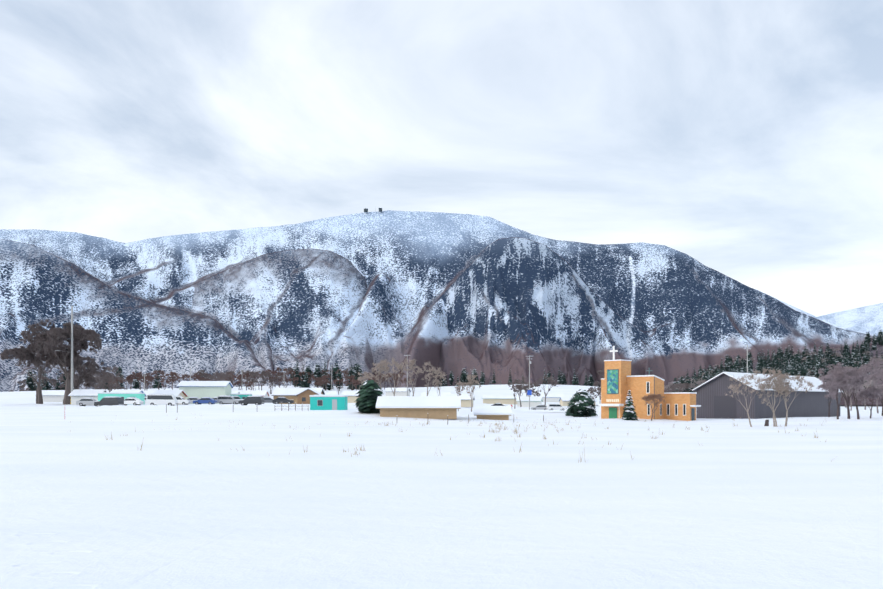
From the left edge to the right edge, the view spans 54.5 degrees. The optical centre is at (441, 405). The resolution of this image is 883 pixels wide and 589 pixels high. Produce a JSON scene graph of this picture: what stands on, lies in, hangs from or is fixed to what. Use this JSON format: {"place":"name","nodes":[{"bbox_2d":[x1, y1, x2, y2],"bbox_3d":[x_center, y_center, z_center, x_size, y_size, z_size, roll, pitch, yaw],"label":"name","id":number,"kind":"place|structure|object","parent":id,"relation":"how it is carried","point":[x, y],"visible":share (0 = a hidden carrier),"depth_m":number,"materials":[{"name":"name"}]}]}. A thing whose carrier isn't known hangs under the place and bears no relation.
{"place":"outdoors","nodes":[
{"label":"outdoors","id":0,"kind":"place"},
{"bbox_2d":[82,404,272,407],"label":"snow bank","id":1,"kind":"structure","parent":0,"point":[116,406],"depth_m":185.75,"materials":[{"name":"white snow"}]},
{"bbox_2d":[0,210,877,392],"bbox_3d":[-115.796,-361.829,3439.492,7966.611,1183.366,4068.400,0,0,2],"label":"mountain","id":2,"kind":"structure","parent":0,"point":[410,266],"depth_m":3807.95,"materials":[{"name":"white snow"}]},
{"bbox_2d":[0,239,238,391],"bbox_3d":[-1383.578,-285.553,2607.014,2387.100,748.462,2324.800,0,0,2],"label":"mountain spur","id":3,"kind":"structure","parent":2,"relation":"attached to","point":[37,284],"depth_m":2792.65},
{"bbox_2d":[154,248,377,385],"bbox_3d":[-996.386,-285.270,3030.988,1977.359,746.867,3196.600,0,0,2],"label":"mountain spur","id":4,"kind":"structure","parent":2,"relation":"attached to","point":[311,299],"depth_m":3274.23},
{"bbox_2d":[435,237,713,385],"bbox_3d":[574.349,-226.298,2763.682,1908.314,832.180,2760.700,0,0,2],"label":"mountain","id":5,"kind":"structure","parent":2,"relation":"attached to","point":[511,304],"depth_m":3002.64,"materials":[{"name":"snow"}]},
{"bbox_2d":[0,384,882,588],"bbox_3d":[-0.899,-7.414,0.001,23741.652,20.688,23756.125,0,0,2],"label":"ground snow","id":6,"kind":"structure","parent":0,"point":[743,504],"depth_m":26.07,"materials":[{"name":"white snow"}]},
{"bbox_2d":[0,336,63,403],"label":"tree","id":7,"kind":"object","parent":6,"relation":"on","point":[23,353],"visible":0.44,"depth_m":244.88,"materials":[{"name":"brown plant"}]},
{"bbox_2d":[15,354,61,403],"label":"tree","id":8,"kind":"object","parent":6,"relation":"on","point":[42,366],"visible":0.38,"depth_m":253.75,"materials":[{"name":"brown plant"}]},
{"bbox_2d":[25,367,73,390],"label":"trees","id":9,"kind":"object","parent":6,"relation":"on","point":[30,384],"visible":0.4,"depth_m":625.21,"materials":[{"name":"teal"}]},
{"bbox_2d":[35,390,64,401],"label":"house","id":10,"kind":"structure","parent":6,"relation":"on","point":[52,395],"depth_m":331.51,"materials":[{"name":"grey"}]},
{"bbox_2d":[19,319,101,404],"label":"tree","id":11,"kind":"object","parent":6,"relation":"on","point":[51,337],"visible":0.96,"depth_m":237.97,"materials":[{"name":"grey plant"}]},
{"bbox_2d":[55,306,72,391],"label":"street light pole","id":12,"kind":"object","parent":6,"relation":"on","point":[71,348],"visible":0.79,"depth_m":235.04,"materials":[{"name":"grey metal"}]},
{"bbox_2d":[45,352,106,388],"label":"tree","id":13,"kind":"object","parent":6,"relation":"on","point":[88,378],"visible":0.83,"depth_m":240.36,"materials":[{"name":"brown plant"}]},
{"bbox_2d":[76,398,96,405],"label":"car","id":14,"kind":"object","parent":6,"relation":"on","point":[85,401],"visible":0.65,"depth_m":201.55,"materials":[{"name":"silver metal"}]},
{"bbox_2d":[68,389,106,404],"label":"white house","id":15,"kind":"structure","parent":6,"relation":"on","point":[76,394],"depth_m":232.23,"materials":[{"name":"grey"}]},
{"bbox_2d":[85,364,116,387],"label":"tree","id":16,"kind":"object","parent":6,"relation":"on","point":[102,373],"visible":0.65,"depth_m":274.80,"materials":[{"name":"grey plant"}]},
{"bbox_2d":[94,396,123,406],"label":"car","id":17,"kind":"object","parent":6,"relation":"on","point":[111,400],"visible":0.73,"depth_m":187.27,"materials":[{"name":"grey metal"}]},
{"bbox_2d":[98,392,144,403],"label":"long teal cabin","id":18,"kind":"object","parent":6,"relation":"on","point":[138,395],"visible":0.6,"depth_m":219.13,"materials":[{"name":"green paint"}]},
{"bbox_2d":[111,389,146,395],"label":"house","id":19,"kind":"structure","parent":6,"relation":"on","point":[140,391],"depth_m":287.51,"materials":[{"name":"white"}]},
{"bbox_2d":[100,366,161,389],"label":"conifer trees","id":20,"kind":"object","parent":6,"relation":"on","point":[137,383],"visible":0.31,"depth_m":584.88,"materials":[{"name":"teal"}]},
{"bbox_2d":[124,397,143,405],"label":"car","id":21,"kind":"object","parent":6,"relation":"on","point":[133,400],"visible":0.69,"depth_m":206.32,"materials":[{"name":"white metal"}]},
{"bbox_2d":[144,391,154,396],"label":"house","id":22,"kind":"structure","parent":6,"relation":"on","point":[148,392],"depth_m":301.54,"materials":[{"name":"grey"}]},
{"bbox_2d":[146,394,177,405],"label":"van","id":23,"kind":"object","parent":6,"relation":"on","point":[161,399],"visible":0.79,"depth_m":195.88,"materials":[{"name":"white metal"}]},
{"bbox_2d":[153,390,187,399],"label":"cream house","id":24,"kind":"structure","parent":6,"relation":"on","point":[183,394],"depth_m":251.44,"materials":[{"name":"white"}]},
{"bbox_2d":[175,396,190,404],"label":"car","id":25,"kind":"object","parent":6,"relation":"on","point":[181,400],"visible":0.42,"depth_m":215.04,"materials":[{"name":"white metal"}]},
{"bbox_2d":[186,397,201,403],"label":"car","id":26,"kind":"object","parent":6,"relation":"on","point":[191,399],"visible":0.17,"depth_m":227.04,"materials":[{"name":"silver metal"}]},
{"bbox_2d":[177,381,232,403],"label":"pale green hall","id":27,"kind":"structure","parent":6,"relation":"on","point":[201,389],"depth_m":260.39,"materials":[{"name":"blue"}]},
{"bbox_2d":[193,397,216,403],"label":"car","id":28,"kind":"object","parent":6,"relation":"on","point":[209,400],"visible":0.9,"depth_m":218.89,"materials":[{"name":"blue metal"}]},
{"bbox_2d":[217,395,240,403],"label":"car","id":29,"kind":"object","parent":6,"relation":"on","point":[222,399],"visible":0.83,"depth_m":222.66,"materials":[{"name":"silver metal"}]},
{"bbox_2d":[230,393,251,403],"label":"teal cabin","id":30,"kind":"object","parent":6,"relation":"on","point":[243,396],"visible":0.42,"depth_m":262.80,"materials":[{"name":"teal paint"}]},
{"bbox_2d":[238,396,264,404],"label":"car","id":31,"kind":"object","parent":6,"relation":"on","point":[257,400],"visible":0.85,"depth_m":208.39,"materials":[{"name":"grey metal"}]},
{"bbox_2d":[237,390,269,396],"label":"house","id":32,"kind":"structure","parent":6,"relation":"on","point":[263,393],"depth_m":331.28,"materials":[{"name":"white"}]},
{"bbox_2d":[106,367,413,394],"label":"tree line","id":33,"kind":"object","parent":6,"relation":"on","point":[320,381],"visible":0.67,"depth_m":491.33,"materials":[{"name":"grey plant"}]},
{"bbox_2d":[263,397,274,403],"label":"car","id":34,"kind":"object","parent":6,"relation":"on","point":[267,399],"visible":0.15,"depth_m":240.54,"materials":[{"name":"grey metal"}]},
{"bbox_2d":[272,397,293,403],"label":"car","id":35,"kind":"object","parent":6,"relation":"on","point":[278,400],"visible":0.88,"depth_m":232.33,"materials":[{"name":"grey metal"}]},
{"bbox_2d":[271,388,324,403],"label":"house","id":36,"kind":"structure","parent":6,"relation":"on","point":[289,393],"depth_m":244.74,"materials":[{"name":"grey"}]},
{"bbox_2d":[8,364,604,408],"bbox_3d":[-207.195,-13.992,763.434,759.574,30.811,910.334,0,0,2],"label":"village trees","id":37,"kind":"object","parent":6,"relation":"on","point":[520,388],"visible":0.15,"depth_m":421.70,"materials":[{"name":"grey plant"}]},
{"bbox_2d":[295,388,322,403],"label":"house","id":38,"kind":"structure","parent":6,"relation":"on","point":[303,397],"depth_m":233.66,"materials":[{"name":"brown"}]},
{"bbox_2d":[291,358,362,390],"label":"trees","id":39,"kind":"object","parent":6,"relation":"on","point":[318,374],"visible":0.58,"depth_m":526.69,"materials":[{"name":"teal plant"}]},
{"bbox_2d":[309,395,347,409],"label":"teal container","id":40,"kind":"object","parent":6,"relation":"on","point":[328,402],"visible":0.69,"depth_m":139.43,"materials":[{"name":"metal"}]},
{"bbox_2d":[324,391,336,394],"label":"house","id":41,"kind":"structure","parent":6,"relation":"on","point":[330,392],"depth_m":300.20,"materials":[{"name":"white"}]},
{"bbox_2d":[341,390,359,402],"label":"house","id":42,"kind":"structure","parent":6,"relation":"on","point":[352,395],"depth_m":328.23,"materials":[{"name":"grey"}]},
{"bbox_2d":[166,402,543,424],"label":"fence posts","id":43,"kind":"object","parent":6,"relation":"on","point":[302,403],"visible":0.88,"depth_m":132.30,"materials":[{"name":"brown wood"}]},
{"bbox_2d":[358,371,372,386],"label":"pale tree","id":44,"kind":"object","parent":6,"relation":"on","point":[362,378],"visible":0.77,"depth_m":182.65,"materials":[{"name":"beige plant"}]},
{"bbox_2d":[354,379,382,413],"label":"evergreen tree","id":45,"kind":"object","parent":6,"relation":"on","point":[369,392],"visible":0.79,"depth_m":126.93,"materials":[{"name":"green plant"}]},
{"bbox_2d":[364,362,397,387],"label":"pale tree","id":46,"kind":"object","parent":6,"relation":"on","point":[379,371],"visible":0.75,"depth_m":169.32,"materials":[{"name":"beige plant"}]},
{"bbox_2d":[374,357,407,395],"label":"pale tree","id":47,"kind":"object","parent":6,"relation":"on","point":[382,364],"visible":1,"depth_m":165.82,"materials":[{"name":"beige plant"}]},
{"bbox_2d":[385,388,410,395],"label":"house","id":48,"kind":"structure","parent":6,"relation":"on","point":[399,391],"depth_m":477.59,"materials":[{"name":"grey"}]},
{"bbox_2d":[404,355,409,395],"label":"utility pole","id":49,"kind":"object","parent":6,"relation":"on","point":[407,375],"visible":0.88,"depth_m":300.40,"materials":[{"name":"concrete"}]},
{"bbox_2d":[399,358,428,395],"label":"pale tree","id":50,"kind":"object","parent":6,"relation":"on","point":[413,368],"visible":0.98,"depth_m":172.01,"materials":[{"name":"beige plant"}]},
{"bbox_2d":[376,396,460,418],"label":"building","id":51,"kind":"structure","parent":6,"relation":"on","point":[434,407],"depth_m":123.06,"materials":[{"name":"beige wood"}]},
{"bbox_2d":[421,360,442,395],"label":"pale tree","id":52,"kind":"object","parent":6,"relation":"on","point":[437,371],"visible":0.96,"depth_m":168.25,"materials":[{"name":"beige plant"}]},
{"bbox_2d":[421,392,450,395],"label":"house","id":53,"kind":"structure","parent":6,"relation":"on","point":[434,394],"depth_m":398.54,"materials":[{"name":"grey"}]},
{"bbox_2d":[432,372,446,395],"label":"pale tree","id":54,"kind":"object","parent":6,"relation":"on","point":[437,380],"visible":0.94,"depth_m":176.54,"materials":[{"name":"beige plant"}]},
{"bbox_2d":[70,413,840,462],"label":"dry grass","id":55,"kind":"structure","parent":6,"relation":"on","point":[515,430],"depth_m":81.54,"materials":[{"name":"beige"}]},
{"bbox_2d":[445,394,474,406],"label":"house","id":56,"kind":"structure","parent":6,"relation":"on","point":[465,400],"depth_m":296.84,"materials":[{"name":"beige"}]},
{"bbox_2d":[455,381,466,410],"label":"pale tree","id":57,"kind":"object","parent":6,"relation":"on","point":[462,384],"visible":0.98,"depth_m":189.77,"materials":[{"name":"beige plant"}]},
{"bbox_2d":[465,374,481,411],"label":"pale tree","id":58,"kind":"object","parent":6,"relation":"on","point":[469,379],"visible":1,"depth_m":199.96,"materials":[{"name":"beige plant"}]},
{"bbox_2d":[439,368,523,386],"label":"conifer trees","id":59,"kind":"object","parent":6,"relation":"on","point":[463,377],"visible":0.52,"depth_m":740.80,"materials":[{"name":"teal"}]},
{"bbox_2d":[474,406,511,419],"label":"shed","id":60,"kind":"structure","parent":6,"relation":"on","point":[494,412],"depth_m":128.10,"materials":[{"name":"beige wood"}]},
{"bbox_2d":[491,403,504,405],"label":"car","id":61,"kind":"object","parent":6,"relation":"on","point":[497,404],"visible":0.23,"depth_m":280.43,"materials":[{"name":"grey"}]},
{"bbox_2d":[482,395,521,403],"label":"house","id":62,"kind":"structure","parent":6,"relation":"on","point":[501,399],"depth_m":445.35,"materials":[{"name":"beige"}]},
{"bbox_2d":[516,396,542,406],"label":"house","id":63,"kind":"structure","parent":6,"relation":"on","point":[535,401],"depth_m":375.97,"materials":[{"name":"white"}]},
{"bbox_2d":[527,355,531,409],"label":"utility pole","id":64,"kind":"object","parent":6,"relation":"on","point":[529,392],"visible":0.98,"depth_m":261.11,"materials":[{"name":"metal"}]},
{"bbox_2d":[531,404,546,409],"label":"car","id":65,"kind":"object","parent":6,"relation":"on","point":[541,407],"visible":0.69,"depth_m":266.05,"materials":[{"name":"silver metal"}]},
{"bbox_2d":[540,394,564,401],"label":"house","id":66,"kind":"structure","parent":6,"relation":"on","point":[552,397],"depth_m":514.16,"materials":[{"name":"white"}]},
{"bbox_2d":[546,403,565,409],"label":"car","id":67,"kind":"object","parent":6,"relation":"on","point":[554,406],"visible":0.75,"depth_m":263.85,"materials":[{"name":"white metal"}]},
{"bbox_2d":[565,399,572,415],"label":"conifer","id":68,"kind":"object","parent":6,"relation":"on","point":[568,414],"visible":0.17,"depth_m":184.50,"materials":[{"name":"green plant"}]},
{"bbox_2d":[558,397,596,405],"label":"house","id":69,"kind":"structure","parent":6,"relation":"on","point":[564,401],"depth_m":415.03,"materials":[{"name":"beige"}]},
{"bbox_2d":[567,389,595,416],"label":"conifer","id":70,"kind":"object","parent":6,"relation":"on","point":[581,403],"visible":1,"depth_m":173.52,"materials":[{"name":"green plant"}]},
{"bbox_2d":[621,389,637,419],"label":"snowy conifer","id":71,"kind":"object","parent":6,"relation":"on","point":[629,413],"visible":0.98,"depth_m":135.49,"materials":[{"name":"green plant"}]},
{"bbox_2d":[598,346,700,420],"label":"church","id":72,"kind":"structure","parent":6,"relation":"on","point":[618,381],"depth_m":142.84,"materials":[{"name":"orange brick"}]},
{"bbox_2d":[642,393,666,420],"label":"bare tree","id":73,"kind":"object","parent":6,"relation":"on","point":[652,397],"visible":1,"depth_m":136.21,"materials":[{"name":"brown plant"}]},
{"bbox_2d":[726,373,764,426],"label":"bare tree","id":74,"kind":"object","parent":6,"relation":"on","point":[731,386],"visible":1,"depth_m":100.40,"materials":[{"name":"beige plant"}]},
{"bbox_2d":[743,344,750,372],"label":"pole","id":75,"kind":"object","parent":6,"relation":"on","point":[747,357],"visible":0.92,"depth_m":212.59,"materials":[{"name":"metal"}]},
{"bbox_2d":[764,419,769,425],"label":"post","id":76,"kind":"object","parent":6,"relation":"on","point":[766,422],"visible":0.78,"depth_m":101.63,"materials":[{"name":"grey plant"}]},
{"bbox_2d":[692,372,843,418],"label":"barn","id":77,"kind":"structure","parent":6,"relation":"on","point":[714,400],"depth_m":154.43,"materials":[{"name":"metal"}]},
{"bbox_2d":[753,367,794,426],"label":"bare tree","id":78,"kind":"object","parent":6,"relation":"on","point":[782,386],"visible":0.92,"depth_m":99.46,"materials":[{"name":"beige plant"}]},
{"bbox_2d":[772,373,813,425],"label":"bare tree","id":79,"kind":"object","parent":6,"relation":"on","point":[797,378],"visible":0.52,"depth_m":99.24,"materials":[{"name":"beige plant"}]},
{"bbox_2d":[818,381,842,416],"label":"tree","id":80,"kind":"object","parent":6,"relation":"on","point":[825,385],"visible":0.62,"depth_m":157.19,"materials":[{"name":"brown plant"}]},
{"bbox_2d":[820,366,856,418],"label":"tree","id":81,"kind":"object","parent":6,"relation":"on","point":[830,377],"visible":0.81,"depth_m":135.90,"materials":[{"name":"brown plant"}]},
{"bbox_2d":[818,362,873,418],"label":"tree","id":82,"kind":"object","parent":6,"relation":"on","point":[864,371],"visible":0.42,"depth_m":137.85,"materials":[{"name":"brown plant"}]},
{"bbox_2d":[837,368,866,418],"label":"tree","id":83,"kind":"object","parent":6,"relation":"on","point":[855,375],"visible":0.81,"depth_m":135.97,"materials":[{"name":"brown plant"}]},
{"bbox_2d":[854,385,881,417],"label":"tree","id":84,"kind":"object","parent":6,"relation":"on","point":[872,391],"visible":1,"depth_m":141.63,"materials":[{"name":"brown plant"}]},
{"bbox_2d":[860,357,882,383],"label":"tree","id":85,"kind":"object","parent":6,"relation":"on","point":[878,371],"visible":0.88,"depth_m":143.55,"materials":[{"name":"brown plant"}]},
{"bbox_2d":[865,373,882,415],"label":"tree","id":86,"kind":"object","parent":6,"relation":"on","point":[874,379],"visible":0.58,"depth_m":166.56,"materials":[{"name":"brown plant"}]},
{"bbox_2d":[0,0,882,316],"label":"sky","id":87,"kind":"structure","parent":0,"point":[743,139],"materials":[{"name":"white"}]},
{"bbox_2d":[472,409,566,411],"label":"snow bank","id":88,"kind":"structure","parent":0,"point":[518,410],"depth_m":244.02,"materials":[{"name":"white snow"}]},
{"bbox_2d":[670,344,882,404],"bbox_3d":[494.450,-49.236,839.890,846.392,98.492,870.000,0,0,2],"label":"hill","id":89,"kind":"structure","parent":0,"point":[879,348],"depth_m":696.78,"materials":[{"name":"plant"}]},
{"bbox_2d":[543,367,599,386],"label":"conifer trees","id":90,"kind":"object","parent":89,"relation":"on","point":[561,380],"visible":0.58,"depth_m":722.69,"materials":[{"name":"teal plant"}]},
{"bbox_2d":[587,381,692,404],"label":"trees","id":91,"kind":"object","parent":89,"relation":"on","point":[674,386],"visible":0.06,"depth_m":321.05,"materials":[{"name":"brown plant"}]},
{"bbox_2d":[664,346,882,400],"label":"forest","id":92,"kind":"object","parent":89,"relation":"on","point":[698,383],"visible":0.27,"depth_m":703.34,"materials":[{"name":"grey plant"}]},
{"bbox_2d":[673,329,882,391],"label":"hill conifers","id":93,"kind":"object","parent":89,"relation":"on","point":[796,367],"visible":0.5,"depth_m":813.01,"materials":[{"name":"teal plant"}]},
{"bbox_2d":[813,376,882,412],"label":"bare trees","id":94,"kind":"object","parent":89,"relation":"on","point":[867,384],"visible":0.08,"depth_m":273.90,"materials":[{"name":"brown plant"}]},
{"bbox_2d":[755,289,815,317],"bbox_3d":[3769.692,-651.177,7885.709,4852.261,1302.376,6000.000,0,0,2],"label":"mountain ridge","id":95,"kind":"structure","parent":0,"point":[799,310],"depth_m":8853.83,"materials":[{"name":"white snow"}]},
{"bbox_2d":[814,303,882,336],"bbox_3d":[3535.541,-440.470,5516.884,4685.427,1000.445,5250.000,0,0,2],"label":"mountain ridge","id":96,"kind":"structure","parent":0,"point":[865,319],"depth_m":6142.73,"materials":[{"name":"white snow"}]}
]}

